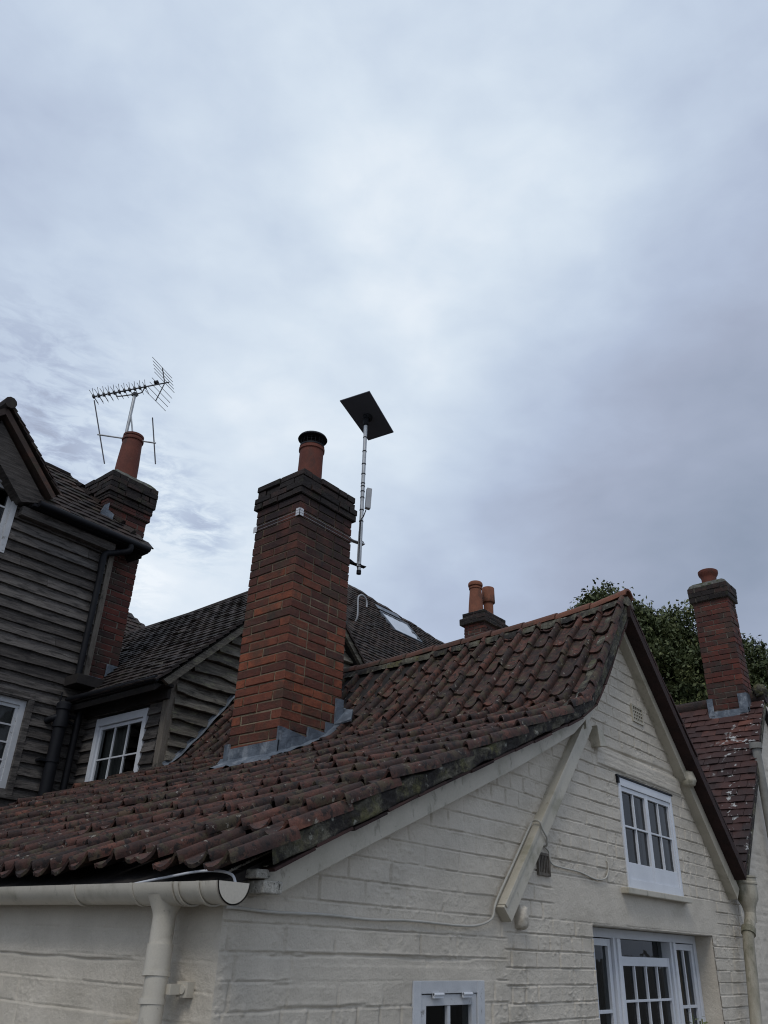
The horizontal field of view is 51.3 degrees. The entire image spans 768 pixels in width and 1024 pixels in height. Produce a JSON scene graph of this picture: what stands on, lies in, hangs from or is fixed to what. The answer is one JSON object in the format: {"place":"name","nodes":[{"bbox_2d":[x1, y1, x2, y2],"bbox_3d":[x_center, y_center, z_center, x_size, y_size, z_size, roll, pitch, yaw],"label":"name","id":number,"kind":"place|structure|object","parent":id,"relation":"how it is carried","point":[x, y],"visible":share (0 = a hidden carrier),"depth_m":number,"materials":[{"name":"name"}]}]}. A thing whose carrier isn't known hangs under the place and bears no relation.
{"place":"outdoors","nodes":[
{"label":"outdoors","id":0,"kind":"place"},
{"bbox_2d":[0,0,767,655],"label":"sky","id":1,"kind":"structure","parent":0,"point":[534,232],"materials":[{"name":"grey"}]},
{"bbox_2d":[459,580,508,637],"bbox_3d":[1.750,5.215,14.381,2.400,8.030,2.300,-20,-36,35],"label":"chimney","id":2,"kind":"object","parent":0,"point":[477,619],"depth_m":15.36,"materials":[{"name":"brick"}]},
{"bbox_2d":[687,1015,707,1023],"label":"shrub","id":3,"kind":"object","parent":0,"point":[699,1021],"visible":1,"depth_m":4.20,"materials":[{"name":"green plant"}]},
{"bbox_2d":[745,633,767,689],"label":"tree","id":4,"kind":"object","parent":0,"point":[762,658],"visible":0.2,"depth_m":19.32,"materials":[{"name":"green plant"}]},
{"label":"ground","id":5,"kind":"structure","parent":0,"visible":0},
{"bbox_2d":[0,397,158,806],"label":"weatherboarded house","id":6,"kind":"structure","parent":5,"relation":"on","point":[73,551],"depth_m":7.66,"materials":[{"name":"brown wood"}]},
{"bbox_2d":[0,479,16,552],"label":"window","id":7,"kind":"structure","parent":6,"relation":"in","point":[8,508],"depth_m":7.55,"materials":[{"name":"white paint"}]},
{"bbox_2d":[0,687,35,800],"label":"window","id":8,"kind":"structure","parent":6,"relation":"in","point":[15,711],"depth_m":7.03,"materials":[{"name":"white paint"}]},
{"bbox_2d":[89,357,173,463],"bbox_3d":[-3.084,-1.173,9.547,0.982,1.408,0.415,1,-29,2],"label":"television aerial","id":9,"kind":"object","parent":6,"relation":"attached to","point":[134,394],"visible":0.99,"depth_m":9.70,"materials":[{"name":"metal"}]},
{"bbox_2d":[63,591,365,787],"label":"weatherboarded wing","id":10,"kind":"structure","parent":5,"relation":"on","point":[163,693],"depth_m":7.27,"materials":[{"name":"brown wood"}]},
{"bbox_2d":[84,708,148,781],"bbox_3d":[-2.161,2.263,7.251,0.790,0.725,0.666,-20,-36,35],"label":"window","id":11,"kind":"structure","parent":10,"relation":"in","point":[124,742],"depth_m":7.22,"materials":[{"name":"white paint"}]},
{"bbox_2d":[0,431,761,1023],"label":"cottage","id":12,"kind":"structure","parent":5,"relation":"on","point":[522,823],"depth_m":3.76,"materials":[{"name":"beige paint"}]},
{"bbox_2d":[253,391,393,574],"bbox_3d":[-0.445,-0.259,6.783,0.706,1.648,0.970,-20,-36,35],"label":"satellite dish","id":13,"kind":"object","parent":12,"relation":"attached to","point":[364,411],"visible":0.95,"depth_m":7.09,"materials":[{"name":"black paint"}]},
{"bbox_2d":[411,980,484,1023],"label":"window","id":14,"kind":"structure","parent":12,"relation":"in","point":[433,1002],"depth_m":3.09,"materials":[{"name":"white paint"}]},
{"bbox_2d":[592,927,705,1023],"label":"window","id":15,"kind":"structure","parent":12,"relation":"in","point":[643,977],"depth_m":4.77,"materials":[{"name":"white paint"}]},
{"bbox_2d":[615,774,691,902],"bbox_3d":[1.330,2.033,4.943,0.726,0.647,0.890,-20,-36,35],"label":"window","id":16,"kind":"structure","parent":12,"relation":"in","point":[648,833],"depth_m":4.85,"materials":[{"name":"white paint"}]},
{"bbox_2d":[345,584,444,662],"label":"tiled house","id":17,"kind":"structure","parent":5,"relation":"on","point":[379,631],"depth_m":15.60,"materials":[{"name":"tile"}]},
{"bbox_2d":[567,578,767,706],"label":"tree","id":18,"kind":"object","parent":5,"relation":"on","point":[674,647],"visible":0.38,"depth_m":18.85,"materials":[{"name":"green plant"}]},
{"bbox_2d":[676,568,767,1023],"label":"neighbouring cottage","id":19,"kind":"structure","parent":5,"relation":"on","point":[726,724],"depth_m":10.55,"materials":[{"name":"brown brick"}]}
]}

